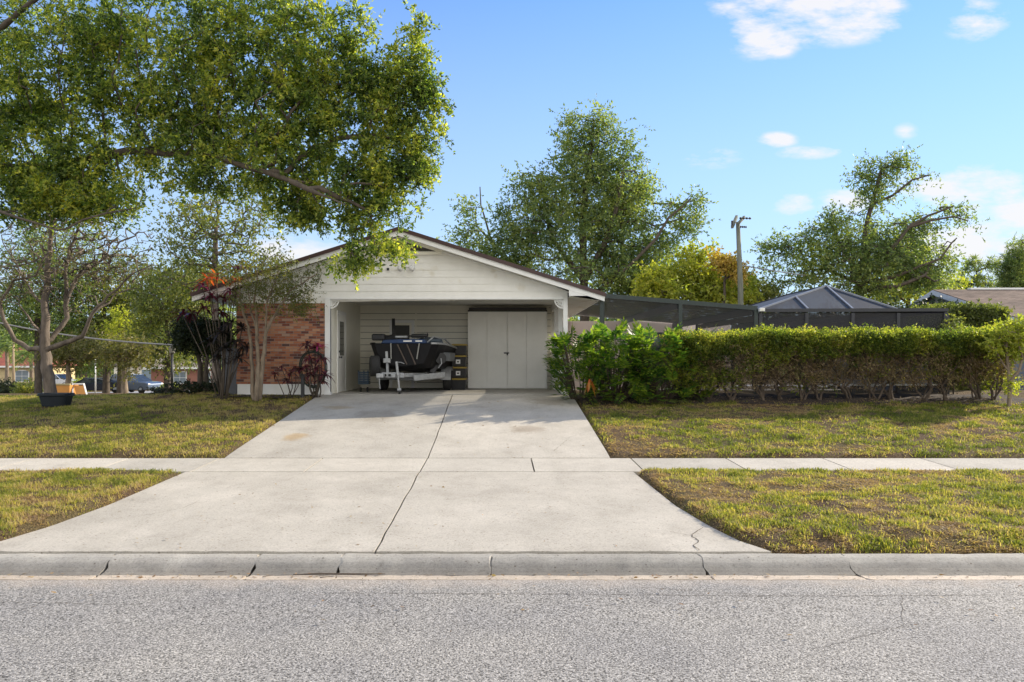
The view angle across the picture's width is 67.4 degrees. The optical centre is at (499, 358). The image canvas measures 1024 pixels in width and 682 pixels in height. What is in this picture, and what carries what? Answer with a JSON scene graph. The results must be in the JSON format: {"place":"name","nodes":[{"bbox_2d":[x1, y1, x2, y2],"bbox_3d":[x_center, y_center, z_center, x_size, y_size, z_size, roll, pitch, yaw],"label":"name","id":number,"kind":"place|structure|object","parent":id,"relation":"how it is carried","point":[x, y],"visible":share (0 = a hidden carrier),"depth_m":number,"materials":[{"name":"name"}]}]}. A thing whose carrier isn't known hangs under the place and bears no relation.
{"place":"outdoors","nodes":[
{"label":"outdoors","id":0,"kind":"place"},
{"bbox_2d":[0,322,172,345],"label":"overhead cable","id":1,"kind":"object","parent":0,"point":[96,338],"visible":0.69,"depth_m":27.35,"materials":[{"name":"black metal"}]},
{"bbox_2d":[0,466,181,538],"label":"verge grass","id":2,"kind":"structure","parent":0,"point":[64,475],"depth_m":10.48,"materials":[{"name":"green plant"}]},
{"bbox_2d":[0,395,770,555],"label":"driveway","id":3,"kind":"structure","parent":0,"point":[591,513],"depth_m":10.07,"materials":[{"name":"concrete"}]},
{"bbox_2d":[148,413,702,547],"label":"driveway cracks","id":4,"kind":"object","parent":3,"relation":"on","point":[560,445],"visible":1,"depth_m":8.50,"materials":[{"name":"grey concrete"}]},
{"bbox_2d":[247,388,567,395],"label":"carport floor","id":5,"kind":"structure","parent":0,"point":[415,391],"depth_m":21.77,"materials":[{"name":"concrete"}]},
{"bbox_2d":[358,370,369,391],"bbox_3d":[-3.904,0.660,22.218,0.296,0.618,0.345,0,0,0],"label":"blue crate","id":6,"kind":"object","parent":5,"relation":"on","point":[363,376],"visible":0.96,"depth_m":22.05,"materials":[{"name":"plastic"}]},
{"bbox_2d":[376,351,452,393],"bbox_3d":[-2.565,0.387,23.014,2.299,1.163,4.552,0,0,0],"label":"trailer","id":7,"kind":"object","parent":5,"relation":"on","point":[384,376],"visible":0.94,"depth_m":21.87,"materials":[{"name":"metal"}]},
{"bbox_2d":[369,356,379,375],"bbox_3d":[-3.452,0.213,21.300,0.270,0.578,0.579,0,0,-14],"label":"spare wheel","id":8,"kind":"object","parent":7,"relation":"attached to","point":[374,365],"visible":0.95,"depth_m":21.06,"materials":[{"name":"black rubber"}]},
{"bbox_2d":[370,318,456,372],"bbox_3d":[-2.519,-0.370,23.159,2.361,1.641,3.787,0,0,5],"label":"boat","id":9,"kind":"object","parent":7,"relation":"on","point":[420,355],"visible":0.84,"depth_m":21.39,"materials":[{"name":"black plastic"}]},
{"bbox_2d":[372,333,427,340],"bbox_3d":[-2.781,-0.606,21.576,1.601,0.212,0.242,0,0,5],"label":"trolling motor","id":10,"kind":"object","parent":9,"relation":"on","point":[378,337],"visible":0.99,"depth_m":21.51,"materials":[{"name":"black plastic"}]},
{"bbox_2d":[429,353,445,372],"bbox_3d":[-1.755,0.058,21.997,0.696,0.870,0.495,0,0,-30],"label":"folded motor arm","id":11,"kind":"object","parent":9,"relation":"attached to","point":[441,359],"visible":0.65,"depth_m":21.87},
{"bbox_2d":[452,378,467,389],"bbox_3d":[-1.259,0.794,24.050,0.500,0.352,0.630,0,0,2],"label":"storage tote","id":12,"kind":"object","parent":5,"relation":"on","point":[459,383],"visible":0.88,"depth_m":23.77,"materials":[{"name":"black plastic"}]},
{"bbox_2d":[451,367,467,377],"bbox_3d":[-1.256,0.439,24.050,0.500,0.352,0.630,0,0,1],"label":"storage tote","id":13,"kind":"object","parent":12,"relation":"on","point":[459,372],"visible":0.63,"depth_m":23.77,"materials":[{"name":"black plastic"}]},
{"bbox_2d":[451,355,466,366],"bbox_3d":[-1.263,0.084,24.050,0.500,0.352,0.630,0,0,0],"label":"storage tote","id":14,"kind":"object","parent":13,"relation":"on","point":[460,361],"visible":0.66,"depth_m":23.77,"materials":[{"name":"black plastic"}]},
{"bbox_2d":[451,344,467,354],"bbox_3d":[-1.246,-0.271,24.050,0.500,0.352,0.630,0,0,-1],"label":"storage tote","id":15,"kind":"object","parent":14,"relation":"on","point":[461,349],"visible":0.81,"depth_m":23.77,"materials":[{"name":"black plastic"}]},
{"bbox_2d":[87,385,836,392],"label":"side road","id":16,"kind":"structure","parent":0,"point":[153,392],"depth_m":79.83,"materials":[{"name":"grey asphalt"}]},
{"bbox_2d":[42,374,77,385],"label":"parked car","id":17,"kind":"object","parent":16,"relation":"on","point":[59,380],"visible":0.07,"depth_m":91.02,"materials":[{"name":"white paint"}]},
{"bbox_2d":[76,378,116,392],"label":"parked car","id":18,"kind":"object","parent":16,"relation":"on","point":[89,384],"visible":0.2,"depth_m":70.12,"materials":[{"name":"black paint"}]},
{"bbox_2d":[110,374,162,392],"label":"parked car","id":19,"kind":"object","parent":16,"relation":"on","point":[142,384],"visible":0.53,"depth_m":71.05,"materials":[{"name":"blue metal"}]},
{"bbox_2d":[0,579,1023,681],"bbox_3d":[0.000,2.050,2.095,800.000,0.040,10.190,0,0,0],"label":"road","id":20,"kind":"structure","parent":0,"point":[242,630],"depth_m":5.78,"materials":[{"name":"grey asphalt"}]},
{"bbox_2d":[6,587,1019,649],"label":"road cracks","id":21,"kind":"object","parent":20,"relation":"on","point":[656,594],"visible":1,"depth_m":6.67,"materials":[{"name":"black asphalt"}]},
{"bbox_2d":[0,368,1023,574],"bbox_3d":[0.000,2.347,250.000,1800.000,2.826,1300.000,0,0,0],"label":"ground","id":22,"kind":"structure","parent":0,"point":[59,518],"depth_m":13.73,"materials":[{"name":"green plant"}]},
{"bbox_2d":[0,377,18,392],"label":"round bush","id":23,"kind":"object","parent":22,"relation":"on","point":[4,386],"visible":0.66,"depth_m":65.31,"materials":[{"name":"green plant"}]},
{"bbox_2d":[0,339,23,380],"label":"palm tree","id":24,"kind":"object","parent":22,"relation":"on","point":[6,348],"visible":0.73,"depth_m":94.81,"materials":[{"name":"green plant"}]},
{"bbox_2d":[12,342,14,381],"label":"wooden pole","id":25,"kind":"object","parent":22,"relation":"on","point":[13,367],"visible":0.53,"depth_m":69.93,"materials":[{"name":"beige wood"}]},
{"bbox_2d":[9,348,33,382],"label":"palm tree","id":26,"kind":"object","parent":22,"relation":"on","point":[24,353],"visible":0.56,"depth_m":85.39,"materials":[{"name":"green plant"}]},
{"bbox_2d":[9,377,42,392],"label":"round bush","id":27,"kind":"object","parent":22,"relation":"on","point":[23,387],"visible":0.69,"depth_m":63.25,"materials":[{"name":"green plant"}]},
{"bbox_2d":[0,348,76,382],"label":"tiled house","id":28,"kind":"structure","parent":22,"relation":"on","point":[22,372],"depth_m":108.00,"materials":[{"name":"red paint"}]},
{"bbox_2d":[15,370,28,381],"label":"window","id":29,"kind":"structure","parent":28,"relation":"in","point":[23,374],"depth_m":107.94,"materials":[{"name":"white glass"}]},
{"bbox_2d":[36,393,75,406],"bbox_3d":[-10.931,1.021,18.950,0.867,0.320,0.610,0,0,0],"label":"planter tub","id":30,"kind":"object","parent":22,"relation":"on","point":[53,399],"visible":0.98,"depth_m":18.73,"materials":[{"name":"black plastic"}]},
{"bbox_2d":[0,219,114,392],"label":"leafy tree","id":31,"kind":"object","parent":22,"relation":"on","point":[19,315],"visible":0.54,"depth_m":57.00,"materials":[{"name":"green plant"}]},
{"bbox_2d":[56,384,75,393],"bbox_3d":[-17.075,1.206,30.205,0.740,0.438,0.670,0,0,0],"label":"orange crate","id":32,"kind":"object","parent":22,"relation":"on","point":[64,388],"visible":0.5,"depth_m":29.90,"materials":[{"name":"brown wood"}]},
{"bbox_2d":[33,320,117,384],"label":"tree","id":33,"kind":"object","parent":22,"relation":"on","point":[67,353],"visible":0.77,"depth_m":49.40,"materials":[{"name":"green plant"}]},
{"bbox_2d":[72,383,86,393],"bbox_3d":[-16.443,1.236,30.110,0.781,0.506,0.342,0,0,0],"label":"sandwich board","id":34,"kind":"object","parent":22,"relation":"on","point":[80,388],"visible":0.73,"depth_m":30.14,"materials":[{"name":"orange wood"}]},
{"bbox_2d":[0,194,159,392],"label":"bare tree","id":35,"kind":"object","parent":22,"relation":"on","point":[44,348],"visible":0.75,"depth_m":19.32,"materials":[{"name":"brown plant"}]},
{"bbox_2d":[50,244,171,392],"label":"leafy tree","id":36,"kind":"object","parent":22,"relation":"on","point":[123,300],"visible":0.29,"depth_m":58.87,"materials":[{"name":"green plant"}]},
{"bbox_2d":[91,304,142,392],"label":"golden tree","id":37,"kind":"object","parent":22,"relation":"on","point":[115,319],"visible":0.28,"depth_m":53.69,"materials":[{"name":"green plant"}]},
{"bbox_2d":[83,329,169,392],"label":"pollarded tree","id":38,"kind":"object","parent":22,"relation":"on","point":[127,352],"visible":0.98,"depth_m":44.55,"materials":[{"name":"green plant"}]},
{"bbox_2d":[114,359,161,378],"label":"garage house","id":39,"kind":"structure","parent":22,"relation":"on","point":[148,375],"depth_m":112.00,"materials":[{"name":"beige paint"}]},
{"bbox_2d":[142,370,150,378],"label":"window","id":40,"kind":"structure","parent":39,"relation":"in","point":[148,375],"depth_m":111.89,"materials":[{"name":"grey glass"}]},
{"bbox_2d":[0,390,311,457],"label":"lawn grass","id":41,"kind":"structure","parent":22,"relation":"on","point":[22,400],"depth_m":16.59,"materials":[{"name":"green plant"}]},
{"bbox_2d":[117,253,225,392],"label":"leafy tree","id":42,"kind":"object","parent":22,"relation":"on","point":[157,314],"visible":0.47,"depth_m":51.21,"materials":[{"name":"green plant"}]},
{"bbox_2d":[168,346,174,390],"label":"street lamp","id":43,"kind":"object","parent":22,"relation":"on","point":[171,353],"visible":0.55,"depth_m":47.93,"materials":[{"name":"black metal"}]},
{"bbox_2d":[143,358,211,383],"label":"brick house","id":44,"kind":"structure","parent":22,"relation":"on","point":[182,377],"depth_m":100.00,"materials":[{"name":"red brick"}]},
{"bbox_2d":[173,371,186,383],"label":"window","id":45,"kind":"structure","parent":44,"relation":"in","point":[182,377],"depth_m":99.93,"materials":[{"name":"white glass"}]},
{"bbox_2d":[146,378,218,394],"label":"ground shrub","id":46,"kind":"object","parent":22,"relation":"on","point":[188,386],"visible":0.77,"depth_m":21.12,"materials":[{"name":"green plant"}]},
{"bbox_2d":[166,312,235,391],"bbox_3d":[-8.310,-0.082,21.578,2.118,2.522,1.594,0,0,0],"label":"clipped shrub","id":47,"kind":"object","parent":22,"relation":"on","point":[182,338],"visible":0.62,"depth_m":21.26,"materials":[{"name":"green plant"}]},
{"bbox_2d":[161,262,245,389],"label":"leafy tree","id":48,"kind":"object","parent":22,"relation":"on","point":[234,324],"visible":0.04,"depth_m":59.78,"materials":[{"name":"green plant"}]},
{"bbox_2d":[170,264,250,395],"bbox_3d":[-7.676,-0.637,20.162,2.621,3.608,1.075,0,0,17],"label":"ti plant","id":49,"kind":"object","parent":22,"relation":"on","point":[210,296],"visible":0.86,"depth_m":20.09,"materials":[{"name":"brown plant"}]},
{"bbox_2d":[130,180,291,382],"bbox_3d":[-13.369,-3.269,36.127,7.913,10.298,5.542,0,0,0],"label":"thin crowned tree","id":50,"kind":"object","parent":22,"relation":"on","point":[213,235],"visible":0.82,"depth_m":35.68,"materials":[{"name":"green plant"}]},
{"bbox_2d":[0,0,456,290],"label":"oak tree","id":51,"kind":"object","parent":22,"relation":"on","point":[34,189],"visible":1,"depth_m":14.75,"materials":[{"name":"green plant"}]},
{"bbox_2d":[221,348,237,394],"bbox_3d":[-7.254,0.361,20.970,0.496,1.299,0.740,0,0,0],"label":"wheeled bin","id":52,"kind":"object","parent":22,"relation":"on","point":[233,388],"visible":0.12,"depth_m":20.66,"materials":[{"name":"grey plastic"}]},
{"bbox_2d":[200,318,260,399],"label":"ti plant","id":53,"kind":"object","parent":22,"relation":"on","point":[241,325],"visible":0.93,"depth_m":19.81,"materials":[{"name":"red plant"}]},
{"bbox_2d":[207,394,311,398],"bbox_3d":[-6.275,1.016,20.250,2.650,0.144,0.700,0,0,0],"label":"mulch bed","id":54,"kind":"object","parent":22,"relation":"on","point":[266,396],"visible":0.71,"depth_m":20.12,"materials":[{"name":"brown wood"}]},
{"bbox_2d":[209,251,332,400],"bbox_3d":[-5.742,-0.771,19.577,3.118,4.033,1.679,0,0,0],"label":"crepe myrtle","id":55,"kind":"object","parent":22,"relation":"on","point":[256,384],"visible":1,"depth_m":19.48,"materials":[{"name":"green plant"}]},
{"bbox_2d":[267,365,307,398],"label":"ti plant","id":56,"kind":"object","parent":22,"relation":"on","point":[290,374],"visible":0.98,"depth_m":20.00,"materials":[{"name":"red plant"}]},
{"bbox_2d":[299,350,326,397],"bbox_3d":[-4.873,0.453,20.115,0.741,1.334,0.175,0,0,0],"label":"hose hanger","id":57,"kind":"object","parent":22,"relation":"on","point":[303,380],"visible":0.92,"depth_m":20.07,"materials":[{"name":"black plastic"}]},
{"bbox_2d":[299,340,334,398],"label":"ti plant","id":58,"kind":"object","parent":22,"relation":"on","point":[314,393],"visible":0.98,"depth_m":20.09,"materials":[{"name":"red plant"}]},
{"bbox_2d":[190,227,605,394],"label":"house","id":59,"kind":"structure","parent":22,"relation":"on","point":[504,320],"depth_m":20.70,"materials":[{"name":"white paint"}]},
{"bbox_2d":[339,314,344,391],"bbox_3d":[-4.497,-0.154,22.130,0.112,2.208,0.996,0,0,0],"label":"side door","id":60,"kind":"structure","parent":59,"relation":"in","point":[341,317],"depth_m":22.07,"materials":[{"name":"white paint"}]},
{"bbox_2d":[392,323,411,387],"bbox_3d":[-3.187,-0.094,25.166,0.625,2.128,0.024,0,0,0],"label":"rear door","id":61,"kind":"structure","parent":59,"relation":"in","point":[400,328],"depth_m":25.17,"materials":[{"name":"beige paint"}]},
{"bbox_2d":[397,263,414,271],"bbox_3d":[-2.492,-2.436,20.587,0.481,0.234,0.192,0,0,0],"label":"floodlight","id":62,"kind":"object","parent":59,"relation":"attached to","point":[411,266],"visible":0.84,"depth_m":20.58,"materials":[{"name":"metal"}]},
{"bbox_2d":[468,312,486,387],"bbox_3d":[-0.697,-0.271,24.606,0.609,2.442,0.036,0,0,0],"label":"closet door","id":63,"kind":"structure","parent":59,"relation":"in","point":[477,321],"depth_m":24.59,"materials":[{"name":"white paint"}]},
{"bbox_2d":[487,312,508,387],"bbox_3d":[-0.034,-0.271,24.581,0.705,2.442,0.086,0,0,0],"label":"closet door","id":64,"kind":"structure","parent":59,"relation":"in","point":[497,353],"depth_m":24.59,"materials":[{"name":"white paint"}]},
{"bbox_2d":[508,312,525,387],"bbox_3d":[0.568,-0.271,24.606,0.600,2.442,0.036,0,0,0],"label":"closet door","id":65,"kind":"structure","parent":59,"relation":"in","point":[516,320],"depth_m":24.59,"materials":[{"name":"white paint"}]},
{"bbox_2d":[526,312,545,387],"bbox_3d":[1.184,-0.271,24.606,0.619,2.442,0.036,0,0,0],"label":"closet door","id":66,"kind":"structure","parent":59,"relation":"in","point":[535,321],"depth_m":24.59,"materials":[{"name":"white paint"}]},
{"bbox_2d":[599,300,602,393],"bbox_3d":[2.725,-0.260,20.500,0.099,2.660,0.120,0,0,0],"label":"downpipe","id":67,"kind":"object","parent":59,"relation":"attached to","point":[601,311],"visible":0.3,"depth_m":20.45,"materials":[{"name":"white metal"}]},
{"bbox_2d":[0,287,821,378],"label":"distant woodland","id":68,"kind":"object","parent":22,"relation":"on","point":[92,369],"visible":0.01,"depth_m":140.02,"materials":[{"name":"green plant"}]},
{"bbox_2d":[0,553,1023,576],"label":"curb","id":69,"kind":"structure","parent":22,"relation":"on","point":[429,564],"depth_m":7.54,"materials":[{"name":"concrete"}]},
{"bbox_2d":[0,575,1023,579],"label":"gutter","id":70,"kind":"object","parent":22,"relation":"on","point":[522,577],"visible":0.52,"depth_m":7.27,"materials":[{"name":"grey concrete"}]},
{"bbox_2d":[293,573,379,574],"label":"fallen twig","id":71,"kind":"object","parent":70,"relation":"on","point":[337,574],"visible":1,"depth_m":7.33,"materials":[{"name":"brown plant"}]},
{"bbox_2d":[2,553,1014,610],"bbox_3d":[-0.006,2.027,7.006,14.003,0.097,1.651,0,0,0],"label":"gutter grit","id":72,"kind":"object","parent":70,"relation":"on","point":[507,579],"visible":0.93,"depth_m":7.20,"materials":[{"name":"gravel"}]},
{"bbox_2d":[3,395,1023,634],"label":"fallen leaves","id":73,"kind":"object","parent":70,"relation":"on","point":[632,506],"visible":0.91,"depth_m":10.10,"materials":[{"name":"brown plant"}]},
{"bbox_2d":[436,94,720,389],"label":"tall oak","id":74,"kind":"object","parent":22,"relation":"on","point":[625,199],"visible":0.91,"depth_m":45.28,"materials":[{"name":"green plant"}]},
{"bbox_2d":[568,321,729,387],"bbox_3d":[5.533,-0.155,33.765,7.334,2.650,6.470,0,0,0],"label":"annex","id":75,"kind":"object","parent":22,"relation":"on","point":[581,326],"visible":0.04,"depth_m":30.55,"materials":[{"name":"beige paint"}]},
{"bbox_2d":[640,332,668,383],"bbox_3d":[6.164,0.020,30.540,1.144,2.100,0.019,0,0,0],"label":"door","id":76,"kind":"structure","parent":75,"relation":"in","point":[658,333],"depth_m":30.53,"materials":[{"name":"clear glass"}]},
{"bbox_2d":[576,294,757,393],"bbox_3d":[4.899,-0.295,25.685,4.271,2.930,9.630,0,0,0],"label":"screened lanai","id":77,"kind":"object","parent":22,"relation":"on","point":[674,312],"visible":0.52,"depth_m":23.41,"materials":[{"name":"grey"}]},
{"bbox_2d":[629,237,770,304],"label":"yellow tree","id":78,"kind":"object","parent":22,"relation":"on","point":[694,278],"visible":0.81,"depth_m":41.35,"materials":[{"name":"yellow leaves"},{"name":"orange leaves"},{"name":"grey brown bark"}]},
{"bbox_2d":[703,245,757,388],"bbox_3d":[12.033,-1.980,40.052,2.801,7.939,2.122,0,0,0],"label":"autumn tree","id":79,"kind":"object","parent":22,"relation":"on","point":[727,263],"visible":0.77,"depth_m":39.75,"materials":[{"name":"yellow plant"}]},
{"bbox_2d":[731,215,750,388],"bbox_3d":[12.046,-2.575,38.081,0.861,9.335,1.527,0,0,26],"label":"utility pole","id":80,"kind":"object","parent":22,"relation":"on","point":[739,266],"visible":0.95,"depth_m":37.90,"materials":[{"name":"grey wood"}]},
{"bbox_2d":[743,265,952,279],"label":"service cable","id":81,"kind":"object","parent":80,"relation":"attached to","point":[780,271],"visible":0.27,"depth_m":40.44,"materials":[{"name":"black metal"}]},
{"bbox_2d":[713,267,792,388],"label":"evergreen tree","id":82,"kind":"object","parent":22,"relation":"on","point":[767,294],"visible":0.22,"depth_m":43.29,"materials":[{"name":"green plant"}]},
{"bbox_2d":[701,389,840,389],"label":"pool deck","id":83,"kind":"structure","parent":22,"relation":"on","point":[788,389],"depth_m":27.06,"materials":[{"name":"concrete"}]},
{"bbox_2d":[695,285,949,393],"bbox_3d":[9.630,-0.492,24.200,5.203,3.324,6.680,0,0,0],"label":"pool cage","id":84,"kind":"object","parent":83,"relation":"on","point":[823,306],"visible":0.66,"depth_m":21.91,"materials":[{"name":"black metal"}]},
{"bbox_2d":[819,358,937,385],"bbox_3d":[10.219,0.367,20.730,3.147,0.735,0.140,0,0,0],"label":"pool screen skirt","id":85,"kind":"object","parent":84,"relation":"attached to","point":[855,382],"visible":0.13,"depth_m":20.74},
{"bbox_2d":[577,393,1023,405],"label":"mulch bed","id":86,"kind":"object","parent":22,"relation":"on","point":[935,398],"visible":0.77,"depth_m":19.54,"materials":[{"name":"brown soil"}]},
{"bbox_2d":[543,322,619,404],"bbox_3d":[2.129,0.159,19.751,2.141,2.262,2.264,0,0,0],"label":"philodendron","id":87,"kind":"object","parent":86,"relation":"on","point":[561,342],"visible":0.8,"depth_m":19.47,"materials":[{"name":"green plant"}]},
{"bbox_2d":[585,379,596,394],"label":"yellowed leaf","id":88,"kind":"object","parent":87,"relation":"on","point":[588,384],"visible":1,"depth_m":18.77,"materials":[{"name":"orange plant"}]},
{"bbox_2d":[575,317,656,403],"bbox_3d":[2.930,0.137,19.470,2.195,2.352,2.301,0,0,0],"label":"philodendron","id":89,"kind":"object","parent":86,"relation":"on","point":[622,394],"visible":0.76,"depth_m":18.93,"materials":[{"name":"green plant"}]},
{"bbox_2d":[617,318,704,402],"bbox_3d":[4.026,0.116,19.339,2.087,2.277,2.165,0,0,-43],"label":"philodendron","id":90,"kind":"object","parent":86,"relation":"on","point":[657,373],"visible":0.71,"depth_m":18.88,"materials":[{"name":"green plant"}]},
{"bbox_2d":[654,324,720,401],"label":"philodendron","id":91,"kind":"object","parent":86,"relation":"on","point":[708,393],"visible":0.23,"depth_m":19.48,"materials":[{"name":"green plant"}]},
{"bbox_2d":[654,320,1023,400],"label":"clipped hedge","id":92,"kind":"object","parent":86,"relation":"on","point":[847,344],"visible":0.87,"depth_m":19.10,"materials":[{"name":"green plant"}]},
{"bbox_2d":[937,310,975,393],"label":"bush","id":93,"kind":"object","parent":86,"relation":"on","point":[958,319],"visible":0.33,"depth_m":20.53,"materials":[{"name":"green plant"}]},
{"bbox_2d":[931,321,1003,396],"bbox_3d":[12.328,0.115,19.971,2.430,2.140,1.634,0,0,0],"label":"side shrub","id":94,"kind":"object","parent":86,"relation":"on","point":[987,382],"visible":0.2,"depth_m":19.77,"materials":[{"name":"green plant"}]},
{"bbox_2d":[730,291,957,388],"bbox_3d":[16.347,-0.601,32.875,14.620,4.591,4.553,0,0,0],"label":"tree","id":95,"kind":"object","parent":22,"relation":"on","point":[937,300],"visible":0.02,"depth_m":32.70,"materials":[{"name":"green plant"}]},
{"bbox_2d":[747,142,990,305],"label":"spreading tree","id":96,"kind":"object","parent":22,"relation":"on","point":[869,256],"visible":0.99,"depth_m":43.46,"materials":[{"name":"green plant"}]},
{"bbox_2d":[853,226,981,307],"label":"yellowing tree","id":97,"kind":"object","parent":22,"relation":"on","point":[909,300],"visible":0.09,"depth_m":51.28,"materials":[{"name":"green plant"}]},
{"bbox_2d":[910,298,1014,389],"bbox_3d":[14.918,-0.240,25.128,2.816,3.408,2.686,0,0,0],"label":"tall clipped shrub","id":98,"kind":"object","parent":22,"relation":"on","point":[979,315],"visible":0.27,"depth_m":24.08,"materials":[{"name":"green plant"}]},
{"bbox_2d":[953,253,1001,288],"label":"tree","id":99,"kind":"object","parent":22,"relation":"on","point":[983,281],"visible":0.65,"depth_m":65.70,"materials":[{"name":"green plant"}]},
{"bbox_2d":[974,310,1023,406],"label":"citrus tree","id":100,"kind":"object","parent":22,"relation":"on","point":[999,338],"visible":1,"depth_m":18.49,"materials":[{"name":"green plant"}]},
{"bbox_2d":[989,231,1023,287],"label":"pine tree","id":101,"kind":"object","parent":22,"relation":"on","point":[1010,273],"visible":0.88,"depth_m":59.44,"materials":[{"name":"green plant"}]},
{"bbox_2d":[0,458,1023,474],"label":"sidewalk","id":102,"kind":"structure","parent":0,"point":[419,465],"depth_m":12.85,"materials":[{"name":"concrete"}]},
{"bbox_2d":[0,0,1023,360],"label":"sky","id":103,"kind":"structure","parent":0,"point":[762,106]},
{"bbox_2d":[579,400,1023,457],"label":"lawn grass","id":104,"kind":"structure","parent":0,"point":[699,433],"depth_m":16.01,"materials":[{"name":"green plant"}]},
{"bbox_2d":[637,466,1023,553],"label":"verge grass","id":105,"kind":"structure","parent":0,"point":[725,510],"depth_m":9.53,"materials":[{"name":"green plant"}]},
{"bbox_2d":[910,288,1023,389],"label":"neighbour house","id":106,"kind":"structure","parent":0,"point":[1010,297],"depth_m":32.64,"materials":[{"name":"beige"}]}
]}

